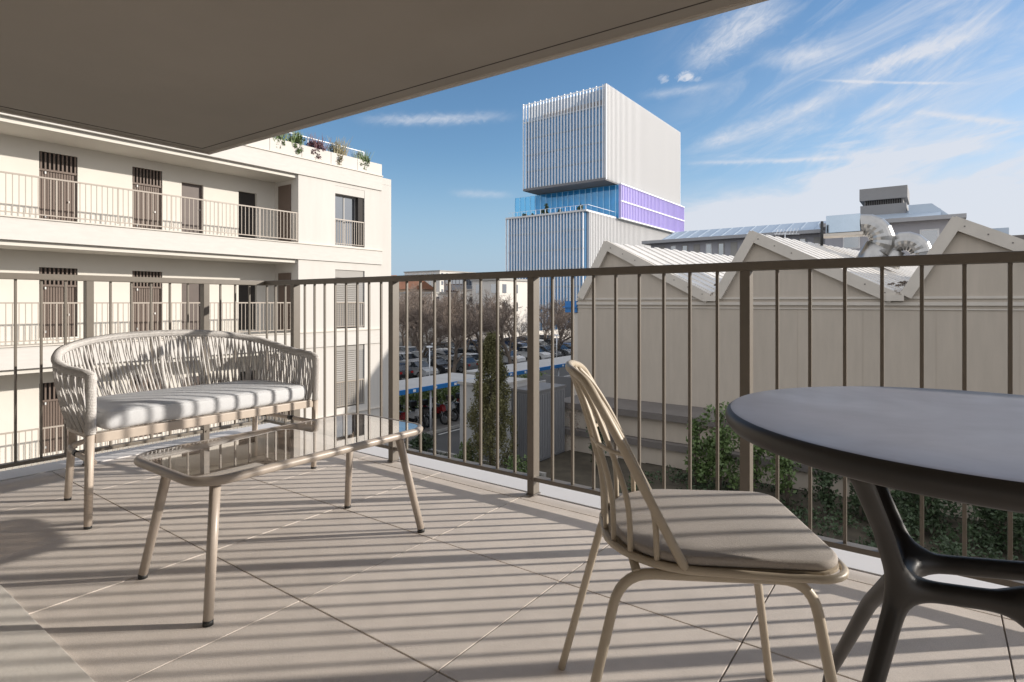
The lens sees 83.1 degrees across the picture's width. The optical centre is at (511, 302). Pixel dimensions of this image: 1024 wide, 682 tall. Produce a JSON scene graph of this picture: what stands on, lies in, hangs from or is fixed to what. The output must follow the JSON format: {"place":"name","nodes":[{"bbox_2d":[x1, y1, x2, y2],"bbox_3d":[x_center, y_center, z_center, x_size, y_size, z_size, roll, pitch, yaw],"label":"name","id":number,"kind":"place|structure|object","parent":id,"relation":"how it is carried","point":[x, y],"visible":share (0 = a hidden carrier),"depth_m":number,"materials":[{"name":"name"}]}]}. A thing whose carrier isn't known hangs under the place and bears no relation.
{"place":"outdoors","nodes":[
{"label":"outdoors","id":0,"kind":"place"},
{"bbox_2d":[0,112,390,470],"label":"apartment building","id":1,"kind":"structure","parent":0,"point":[75,201],"depth_m":16.57,"materials":[{"name":"cream plaster"},{"name":"beige metal"},{"name":"glass"}]},
{"bbox_2d":[39,151,76,221],"bbox_3d":[-11.581,-2.890,14.736,0.085,1.770,0.800,0,0,36],"label":"slatted door","id":2,"kind":"structure","parent":1,"relation":"in","point":[51,165],"depth_m":14.72,"materials":[{"name":"brown"}]},
{"bbox_2d":[39,267,76,337],"bbox_3d":[-11.581,0.010,14.736,0.085,1.770,0.800,0,0,36],"label":"slatted door","id":3,"kind":"structure","parent":1,"relation":"in","point":[53,290],"depth_m":14.72,"materials":[{"name":"brown"}]},
{"bbox_2d":[39,382,76,453],"bbox_3d":[-11.581,2.910,14.736,0.085,1.770,0.800,0,0,36],"label":"slatted door","id":4,"kind":"structure","parent":1,"relation":"in","point":[52,414],"depth_m":14.63,"materials":[{"name":"brown"}]},
{"bbox_2d":[132,167,161,229],"bbox_3d":[-10.365,-2.890,16.392,0.085,1.770,0.770,0,0,36],"label":"slatted door","id":5,"kind":"structure","parent":1,"relation":"in","point":[143,179],"depth_m":16.38,"materials":[{"name":"brown"}]},
{"bbox_2d":[132,271,161,331],"bbox_3d":[-10.365,0.010,16.392,0.085,1.770,0.770,0,0,36],"label":"slatted door","id":6,"kind":"structure","parent":1,"relation":"in","point":[141,291],"depth_m":16.38,"materials":[{"name":"brown"}]},
{"bbox_2d":[134,373,161,437],"bbox_3d":[-10.365,2.910,16.392,0.085,1.770,0.770,0,0,36],"label":"slatted door","id":7,"kind":"structure","parent":1,"relation":"in","point":[148,385],"depth_m":16.37,"materials":[{"name":"brown"}]},
{"bbox_2d":[182,284,199,329],"bbox_3d":[-9.667,0.115,17.406,0.090,1.560,0.630,0,0,36],"label":"entrance door","id":8,"kind":"structure","parent":1,"relation":"in","point":[194,289],"depth_m":17.44,"materials":[{"name":"brown"}]},
{"bbox_2d":[182,183,201,232],"bbox_3d":[-9.687,-2.785,17.421,0.040,1.560,0.630,0,0,36],"label":"entrance door","id":9,"kind":"structure","parent":1,"relation":"in","point":[188,190],"depth_m":17.42,"materials":[{"name":"brown"}]},
{"bbox_2d":[239,192,254,237],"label":"entrance door","id":10,"kind":"structure","parent":1,"relation":"in","point":[248,199],"depth_m":18.83,"materials":[{"name":"grey"}]},
{"bbox_2d":[239,285,254,329],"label":"entrance door","id":11,"kind":"structure","parent":1,"relation":"in","point":[243,289],"depth_m":18.78,"materials":[{"name":"brown"}]},
{"bbox_2d":[273,133,288,147],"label":"planter shrub","id":12,"kind":"object","parent":1,"relation":"on","point":[280,137],"visible":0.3,"depth_m":18.40,"materials":[{"name":"green plant"}]},
{"bbox_2d":[278,184,290,241],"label":"cupboard door","id":13,"kind":"structure","parent":1,"relation":"in","point":[284,192],"depth_m":19.11,"materials":[{"name":"wood"}]},
{"bbox_2d":[278,273,290,328],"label":"cupboard door","id":14,"kind":"structure","parent":1,"relation":"in","point":[281,276],"depth_m":19.18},
{"bbox_2d":[285,131,305,153],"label":"planter shrub","id":15,"kind":"object","parent":1,"relation":"on","point":[294,139],"visible":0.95,"depth_m":18.84,"materials":[{"name":"green plant"}]},
{"bbox_2d":[306,132,331,158],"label":"planter shrub","id":16,"kind":"object","parent":1,"relation":"on","point":[318,144],"visible":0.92,"depth_m":19.49,"materials":[{"name":"purple plant"}]},
{"bbox_2d":[325,136,352,164],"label":"planter shrub","id":17,"kind":"object","parent":1,"relation":"on","point":[338,150],"visible":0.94,"depth_m":20.20,"materials":[{"name":"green plant"}]},
{"bbox_2d":[335,185,363,246],"bbox_3d":[-5.815,-3.000,20.445,0.260,2.050,1.270,0,0,36],"label":"window","id":18,"kind":"structure","parent":1,"relation":"in","point":[349,202],"depth_m":20.54,"materials":[{"name":"grey"}]},
{"bbox_2d":[335,270,363,327],"bbox_3d":[-5.817,-0.105,20.447,0.255,2.040,1.270,0,0,36],"label":"window","id":19,"kind":"structure","parent":1,"relation":"in","point":[351,287],"depth_m":20.42,"materials":[{"name":"grey"}]},
{"bbox_2d":[337,344,363,406],"bbox_3d":[-5.817,2.555,20.447,0.255,2.240,1.270,0,0,36],"label":"window","id":20,"kind":"structure","parent":1,"relation":"in","point":[351,349],"depth_m":20.43,"materials":[{"name":"grey"}]},
{"bbox_2d":[347,151,371,169],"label":"planter shrub","id":21,"kind":"object","parent":1,"relation":"on","point":[360,157],"visible":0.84,"depth_m":21.07,"materials":[{"name":"green plant"}]},
{"bbox_2d":[0,0,746,151],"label":"ceiling","id":22,"kind":"structure","parent":0,"point":[200,74],"depth_m":3.33,"materials":[{"name":"paint"}]},
{"bbox_2d":[0,0,711,148],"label":"ceiling drip groove","id":23,"kind":"object","parent":22,"relation":"attached to","point":[413,86],"visible":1,"depth_m":3.74,"materials":[{"name":"grey"}]},
{"bbox_2d":[0,0,767,154],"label":"ceiling edge","id":24,"kind":"object","parent":22,"relation":"attached to","point":[632,35],"visible":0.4,"depth_m":3.72,"materials":[{"name":"paint"}]},
{"bbox_2d":[399,281,432,291],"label":"building","id":25,"kind":"structure","parent":0,"point":[426,287],"depth_m":151.21,"materials":[{"name":"ceramic"}]},
{"bbox_2d":[399,336,445,345],"bbox_3d":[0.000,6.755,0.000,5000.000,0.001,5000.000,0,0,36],"label":"ground","id":26,"kind":"structure","parent":0,"point":[400,342],"depth_m":99.26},
{"bbox_2d":[539,450,1023,560],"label":"planting bed","id":27,"kind":"object","parent":26,"relation":"on","point":[582,468],"visible":0.09,"depth_m":20.52,"materials":[{"name":"plant"}]},
{"bbox_2d":[409,432,436,451],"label":"shrub","id":28,"kind":"object","parent":27,"relation":"on","point":[427,440],"visible":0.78,"depth_m":25.02,"materials":[{"name":"green plant"}]},
{"bbox_2d":[453,440,482,462],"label":"shrub","id":29,"kind":"object","parent":27,"relation":"on","point":[460,455],"visible":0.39,"depth_m":23.14,"materials":[{"name":"green plant"}]},
{"bbox_2d":[503,454,526,472],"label":"shrub","id":30,"kind":"object","parent":27,"relation":"on","point":[524,469],"visible":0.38,"depth_m":21.52,"materials":[{"name":"green plant"}]},
{"bbox_2d":[565,403,580,447],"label":"shrub","id":31,"kind":"object","parent":27,"relation":"on","point":[570,422],"visible":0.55,"depth_m":24.84,"materials":[{"name":"green plant"}]},
{"bbox_2d":[586,419,606,468],"bbox_3d":[3.378,5.537,22.983,0.966,2.242,0.955,0,0,-22],"label":"shrub","id":32,"kind":"object","parent":27,"relation":"on","point":[601,438],"visible":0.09,"depth_m":22.90,"materials":[{"name":"green plant"}]},
{"bbox_2d":[683,415,710,487],"bbox_3d":[6.671,5.347,20.656,0.884,2.621,1.102,0,0,-18],"label":"shrub","id":33,"kind":"object","parent":27,"relation":"on","point":[698,474],"visible":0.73,"depth_m":20.60,"materials":[{"name":"green plant"}]},
{"bbox_2d":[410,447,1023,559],"bbox_3d":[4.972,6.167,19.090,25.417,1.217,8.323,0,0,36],"label":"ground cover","id":34,"kind":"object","parent":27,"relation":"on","point":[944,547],"visible":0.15,"depth_m":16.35,"materials":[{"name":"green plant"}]},
{"bbox_2d":[696,401,739,489],"bbox_3d":[7.212,5.069,20.193,1.482,3.177,1.626,0,0,36],"label":"shrub","id":35,"kind":"object","parent":27,"relation":"on","point":[724,448],"visible":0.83,"depth_m":20.08,"materials":[{"name":"green plant"}]},
{"bbox_2d":[729,435,767,491],"bbox_3d":[8.057,5.351,19.479,1.581,2.618,1.333,0,0,36],"label":"shrub","id":36,"kind":"object","parent":27,"relation":"on","point":[756,460],"visible":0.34,"depth_m":19.40,"materials":[{"name":"green plant"}]},
{"bbox_2d":[761,451,801,505],"bbox_3d":[8.794,5.478,18.834,1.362,2.364,1.177,0,0,-38],"label":"shrub","id":37,"kind":"object","parent":27,"relation":"on","point":[786,467],"visible":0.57,"depth_m":18.70,"materials":[{"name":"green plant"}]},
{"bbox_2d":[812,467,842,513],"bbox_3d":[9.899,5.654,18.206,0.924,2.009,1.108,0,0,5],"label":"shrub","id":38,"kind":"object","parent":27,"relation":"on","point":[827,494],"visible":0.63,"depth_m":18.02,"materials":[{"name":"green plant"}]},
{"bbox_2d":[847,482,862,520],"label":"shrub","id":39,"kind":"object","parent":27,"relation":"on","point":[854,501],"visible":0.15,"depth_m":17.62,"materials":[{"name":"green plant"}]},
{"bbox_2d":[889,488,960,533],"bbox_3d":[11.702,5.733,16.879,1.902,1.863,1.798,0,0,7],"label":"shrub","id":40,"kind":"object","parent":27,"relation":"on","point":[937,503],"visible":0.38,"depth_m":16.41,"materials":[{"name":"green plant"}]},
{"bbox_2d":[959,505,1023,553],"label":"shrub","id":41,"kind":"object","parent":27,"relation":"on","point":[995,519],"visible":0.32,"depth_m":15.32,"materials":[{"name":"green plant"}]},
{"bbox_2d":[563,216,1023,409],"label":"factory hall","id":42,"kind":"structure","parent":26,"relation":"on","point":[987,327],"depth_m":22.84,"materials":[{"name":"concrete"}]},
{"bbox_2d":[820,221,823,246],"bbox_3d":[14.684,-2.381,27.369,0.145,2.901,0.133,0,0,36],"label":"roof pole","id":43,"kind":"object","parent":42,"relation":"on","point":[821,233],"visible":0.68,"depth_m":27.32,"materials":[{"name":"grey metal"}]},
{"bbox_2d":[823,213,931,269],"bbox_3d":[17.495,-2.408,27.108,5.319,3.557,1.439,0,0,28],"label":"roof duct","id":44,"kind":"object","parent":42,"relation":"on","point":[884,239],"visible":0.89,"depth_m":26.77,"materials":[{"name":"metal"}]},
{"bbox_2d":[565,395,1021,524],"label":"annex wall","id":45,"kind":"structure","parent":26,"relation":"on","point":[676,432],"depth_m":23.76,"materials":[{"name":"paint"}]},
{"bbox_2d":[641,185,966,256],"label":"grey office building","id":46,"kind":"structure","parent":26,"relation":"on","point":[928,222],"depth_m":51.41,"materials":[{"name":"metal"}]},
{"bbox_2d":[731,242,736,256],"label":"window","id":47,"kind":"structure","parent":46,"relation":"in","point":[733,244],"depth_m":58.02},
{"bbox_2d":[843,237,859,248],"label":"window","id":48,"kind":"structure","parent":46,"relation":"in","point":[848,242],"depth_m":50.17,"materials":[{"name":"grey"}]},
{"bbox_2d":[920,228,938,245],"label":"window","id":49,"kind":"structure","parent":46,"relation":"in","point":[931,235],"depth_m":46.89,"materials":[{"name":"grey"}]},
{"bbox_2d":[399,292,457,336],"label":"building","id":50,"kind":"structure","parent":0,"point":[439,293],"depth_m":111.98,"materials":[{"name":"stone"}]},
{"bbox_2d":[403,270,474,291],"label":"building","id":51,"kind":"structure","parent":0,"point":[439,285],"depth_m":207.42,"materials":[{"name":"paint"}]},
{"bbox_2d":[444,280,471,291],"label":"building","id":52,"kind":"structure","parent":0,"point":[457,284],"depth_m":160.42,"materials":[{"name":"stone"}]},
{"bbox_2d":[456,289,471,335],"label":"building","id":53,"kind":"structure","parent":0,"point":[467,290],"depth_m":113.11,"materials":[{"name":"stone"}]},
{"bbox_2d":[400,367,568,406],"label":"road","id":54,"kind":"structure","parent":0,"point":[563,371],"depth_m":54.65,"materials":[{"name":"asphalt"}]},
{"bbox_2d":[399,339,570,465],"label":"car park","id":55,"kind":"structure","parent":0,"point":[442,442],"depth_m":28.40,"materials":[{"name":"asphalt"}]},
{"bbox_2d":[399,362,413,378],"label":"parked car","id":56,"kind":"object","parent":55,"relation":"on","point":[402,370],"visible":0.16,"depth_m":49.47,"materials":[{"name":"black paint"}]},
{"bbox_2d":[399,346,416,352],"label":"parked car","id":57,"kind":"object","parent":55,"relation":"on","point":[410,349],"visible":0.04,"depth_m":68.27,"materials":[{"name":"grey paint"}]},
{"bbox_2d":[399,292,418,329],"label":"bare tree","id":58,"kind":"object","parent":55,"relation":"on","point":[410,324],"visible":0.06,"depth_m":53.46,"materials":[{"name":"brown plant"}]},
{"bbox_2d":[399,352,418,359],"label":"parked car","id":59,"kind":"object","parent":55,"relation":"on","point":[410,355],"visible":0.06,"depth_m":59.45,"materials":[{"name":"grey paint"}]},
{"bbox_2d":[399,282,430,345],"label":"bare tree","id":60,"kind":"object","parent":55,"relation":"on","point":[401,302],"visible":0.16,"depth_m":73.55,"materials":[{"name":"brown plant"}]},
{"bbox_2d":[399,359,438,377],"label":"parked car","id":61,"kind":"object","parent":55,"relation":"on","point":[413,364],"visible":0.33,"depth_m":51.43,"materials":[{"name":"grey paint"}]},
{"bbox_2d":[399,285,447,349],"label":"bare tree","id":62,"kind":"object","parent":55,"relation":"on","point":[424,300],"visible":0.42,"depth_m":63.41,"materials":[{"name":"brown plant"}]},
{"bbox_2d":[399,302,458,357],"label":"bare tree","id":63,"kind":"object","parent":55,"relation":"on","point":[440,333],"visible":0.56,"depth_m":59.17,"materials":[{"name":"brown plant"}]},
{"bbox_2d":[403,424,459,441],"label":"kerb","id":64,"kind":"structure","parent":55,"relation":"on","point":[439,430],"depth_m":29.88,"materials":[{"name":"concrete"}]},
{"bbox_2d":[422,357,456,374],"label":"parked car","id":65,"kind":"object","parent":55,"relation":"on","point":[441,365],"visible":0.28,"depth_m":53.94,"materials":[{"name":"black paint"}]},
{"bbox_2d":[431,349,453,358],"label":"parked car","id":66,"kind":"object","parent":55,"relation":"on","point":[443,353],"visible":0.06,"depth_m":63.59,"materials":[{"name":"grey paint"}]},
{"bbox_2d":[418,296,482,347],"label":"bare tree","id":67,"kind":"object","parent":55,"relation":"on","point":[461,346],"visible":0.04,"depth_m":71.30,"materials":[{"name":"brown plant"}]},
{"bbox_2d":[445,355,477,372],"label":"parked car","id":68,"kind":"object","parent":55,"relation":"on","point":[471,363],"visible":0.42,"depth_m":55.52,"materials":[{"name":"grey paint"}]},
{"bbox_2d":[417,292,506,372],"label":"bare tree","id":69,"kind":"object","parent":55,"relation":"on","point":[456,328],"visible":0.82,"depth_m":53.52,"materials":[{"name":"brown plant"}]},
{"bbox_2d":[451,348,474,353],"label":"parked car","id":70,"kind":"object","parent":55,"relation":"on","point":[469,350],"visible":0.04,"depth_m":65.55,"materials":[{"name":"grey paint"}]},
{"bbox_2d":[436,282,495,353],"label":"bare tree","id":71,"kind":"object","parent":55,"relation":"on","point":[469,302],"visible":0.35,"depth_m":64.41,"materials":[{"name":"brown plant"}]},
{"bbox_2d":[458,353,478,368],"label":"parked car","id":72,"kind":"object","parent":55,"relation":"on","point":[475,356],"visible":0.08,"depth_m":58.49,"materials":[{"name":"grey paint"}]},
{"bbox_2d":[404,443,545,476],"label":"bed kerb","id":73,"kind":"structure","parent":55,"relation":"on","point":[543,474],"depth_m":24.65,"materials":[{"name":"stone"}]},
{"bbox_2d":[457,376,526,462],"bbox_3d":[-0.794,5.095,25.523,2.060,3.320,2.560,0,0,36],"label":"white hut","id":74,"kind":"object","parent":55,"relation":"on","point":[509,381],"visible":0.19,"depth_m":24.86,"materials":[{"name":"grey metal"}]},
{"bbox_2d":[466,331,518,468],"bbox_3d":[-0.850,3.943,22.636,2.194,5.624,2.047,0,0,36],"label":"conifer","id":75,"kind":"object","parent":55,"relation":"on","point":[488,365],"visible":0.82,"depth_m":22.36,"materials":[{"name":"green plant"}]},
{"bbox_2d":[451,294,540,363],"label":"bare tree","id":76,"kind":"object","parent":55,"relation":"on","point":[507,352],"visible":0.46,"depth_m":61.20,"materials":[{"name":"brown plant"}]},
{"bbox_2d":[476,290,521,342],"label":"bare tree","id":77,"kind":"object","parent":55,"relation":"on","point":[494,305],"visible":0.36,"depth_m":77.44,"materials":[{"name":"brown plant"}]},
{"bbox_2d":[437,329,570,341],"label":"boundary wall","id":78,"kind":"structure","parent":55,"relation":"on","point":[474,337],"depth_m":93.53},
{"bbox_2d":[500,349,525,363],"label":"parked car","id":79,"kind":"object","parent":55,"relation":"on","point":[520,358],"visible":0.27,"depth_m":62.42,"materials":[{"name":"grey paint"}]},
{"bbox_2d":[517,347,550,359],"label":"parked car","id":80,"kind":"object","parent":55,"relation":"on","point":[521,351],"visible":0.46,"depth_m":67.43,"materials":[{"name":"grey paint"}]},
{"bbox_2d":[511,382,565,461],"bbox_3d":[1.200,5.205,25.374,1.330,3.000,2.360,0,0,36],"label":"ribbed container","id":81,"kind":"object","parent":55,"relation":"on","point":[545,420],"visible":0.66,"depth_m":24.68,"materials":[{"name":"grey metal"}]},
{"bbox_2d":[524,304,566,339],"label":"bare tree","id":82,"kind":"object","parent":55,"relation":"on","point":[543,320],"visible":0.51,"depth_m":85.54,"materials":[{"name":"brown plant"}]},
{"bbox_2d":[539,345,561,356],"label":"parked car","id":83,"kind":"object","parent":55,"relation":"on","point":[546,348],"visible":0.22,"depth_m":69.09,"materials":[{"name":"grey paint"}]},
{"bbox_2d":[539,296,570,357],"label":"bare tree","id":84,"kind":"object","parent":55,"relation":"on","point":[566,326],"visible":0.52,"depth_m":69.48,"materials":[{"name":"brown plant"}]},
{"bbox_2d":[546,375,570,397],"bbox_3d":[3.234,5.405,31.176,3.300,2.700,0.080,0,0,36],"label":"panel fence","id":85,"kind":"object","parent":55,"relation":"on","point":[566,381],"visible":0.14,"depth_m":31.41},
{"bbox_2d":[547,344,570,356],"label":"parked car","id":86,"kind":"object","parent":55,"relation":"on","point":[564,350],"visible":0.27,"depth_m":70.89,"materials":[{"name":"grey paint"}]},
{"bbox_2d":[547,298,570,337],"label":"bare tree","id":87,"kind":"object","parent":55,"relation":"on","point":[561,305],"visible":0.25,"depth_m":96.69,"materials":[{"name":"brown plant"}]},
{"bbox_2d":[402,376,569,432],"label":"pavement","id":88,"kind":"structure","parent":0,"point":[439,425],"depth_m":31.59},
{"bbox_2d":[399,404,425,429],"bbox_3d":[-5.378,6.040,30.280,2.008,1.250,0.737,0,0,23],"label":"motorbike","id":89,"kind":"object","parent":88,"relation":"on","point":[413,415],"visible":0.34,"depth_m":30.06,"materials":[{"name":"black plastic"}]},
{"bbox_2d":[409,400,429,427],"bbox_3d":[-4.946,6.040,31.105,0.737,1.250,2.008,0,0,-40],"label":"motorbike","id":90,"kind":"object","parent":88,"relation":"on","point":[425,410],"visible":0.45,"depth_m":30.72,"materials":[{"name":"black metal"}]},
{"bbox_2d":[422,399,447,424],"bbox_3d":[-4.219,6.040,31.712,2.008,1.250,0.737,0,0,32],"label":"motorbike","id":91,"kind":"object","parent":88,"relation":"on","point":[440,408],"visible":0.63,"depth_m":31.45,"materials":[{"name":"red plastic"}]},
{"bbox_2d":[399,373,478,430],"bbox_3d":[-5.831,5.435,29.409,2.980,2.400,11.600,0,0,36],"label":"carport","id":92,"kind":"object","parent":88,"relation":"on","point":[427,382],"visible":0.34,"depth_m":30.58,"materials":[{"name":"metal"}]},
{"bbox_2d":[432,397,458,420],"bbox_3d":[-3.812,6.040,32.554,2.008,1.250,0.737,0,0,32],"label":"motorbike","id":93,"kind":"object","parent":88,"relation":"on","point":[453,414],"visible":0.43,"depth_m":32.25,"materials":[{"name":"black metal"}]},
{"bbox_2d":[446,395,459,413],"bbox_3d":[-3.025,6.040,33.118,2.008,1.250,0.737,0,0,41],"label":"motorbike","id":94,"kind":"object","parent":88,"relation":"on","point":[457,408],"visible":0.16,"depth_m":33.11,"materials":[{"name":"black plastic"}]},
{"bbox_2d":[399,372,550,411],"bbox_3d":[-4.420,5.858,36.095,1.281,2.138,26.494,0,0,36],"label":"hedge","id":95,"kind":"object","parent":88,"relation":"on","point":[440,395],"visible":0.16,"depth_m":35.44,"materials":[{"name":"green plant"}]},
{"bbox_2d":[466,355,570,375],"bbox_3d":[2.309,5.435,40.491,2.980,2.400,14.100,0,0,36],"label":"carport","id":96,"kind":"object","parent":88,"relation":"on","point":[559,362],"visible":0.21,"depth_m":38.82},
{"bbox_2d":[470,278,526,335],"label":"building","id":97,"kind":"structure","parent":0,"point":[506,286],"depth_m":92.62,"materials":[{"name":"paint"}]},
{"bbox_2d":[505,83,684,330],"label":"office tower","id":98,"kind":"structure","parent":0,"point":[609,160],"depth_m":126.19,"materials":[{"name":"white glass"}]},
{"bbox_2d":[283,0,1023,275],"label":"sky","id":99,"kind":"structure","parent":0,"point":[782,111],"materials":[{"name":"blue"}]},
{"bbox_2d":[1000,614,1014,681],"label":"balcony slab","id":100,"kind":"structure","parent":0,"point":[1007,648],"depth_m":1.62,"materials":[{"name":"concrete"}]},
{"bbox_2d":[0,423,1006,588],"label":"balcony edge coping","id":101,"kind":"object","parent":100,"relation":"on","point":[861,563],"visible":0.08,"depth_m":3.15,"materials":[{"name":"white metal"}]},
{"bbox_2d":[263,251,1023,586],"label":"balcony railing","id":102,"kind":"object","parent":101,"relation":"on","point":[531,477],"visible":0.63,"depth_m":2.70,"materials":[{"name":"brown metal"}]},
{"bbox_2d":[0,451,1023,681],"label":"balcony tiles","id":103,"kind":"object","parent":100,"relation":"on","point":[475,581],"visible":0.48,"depth_m":1.87,"materials":[{"name":"tile"}]},
{"bbox_2d":[0,585,94,681],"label":"threshold","id":104,"kind":"object","parent":103,"relation":"on","point":[32,649],"visible":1,"depth_m":1.55,"materials":[{"name":"tile"}]},
{"bbox_2d":[0,272,264,468],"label":"balcony railing","id":105,"kind":"object","parent":103,"relation":"on","point":[203,431],"visible":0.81,"depth_m":3.47,"materials":[{"name":"brown metal"}]},
{"bbox_2d":[51,329,319,529],"bbox_3d":[-1.709,0.556,3.059,0.715,0.800,1.173,0,0,36],"label":"woven sofa","id":106,"kind":"object","parent":103,"relation":"on","point":[86,411],"visible":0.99,"depth_m":2.99,"materials":[{"name":"grey wicker"}]},
{"bbox_2d":[134,413,424,627],"bbox_3d":[-0.826,0.735,2.193,0.528,0.439,0.961,0,0,36],"label":"coffee table","id":107,"kind":"object","parent":103,"relation":"on","point":[276,448],"visible":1,"depth_m":2.00,"materials":[{"name":"beige metal"}]},
{"bbox_2d":[558,360,848,681],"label":"slatted chair","id":108,"kind":"object","parent":103,"relation":"on","point":[757,539],"visible":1,"depth_m":1.13,"materials":[{"name":"beige metal"}]},
{"bbox_2d":[725,386,1023,681],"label":"round table","id":109,"kind":"object","parent":103,"relation":"on","point":[873,444],"visible":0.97,"depth_m":0.87,"materials":[{"name":"black plastic"}]},
{"bbox_2d":[992,227,1023,239],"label":"industrial roof","id":110,"kind":"structure","parent":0,"point":[1005,230],"depth_m":55.39,"materials":[{"name":"metal"}]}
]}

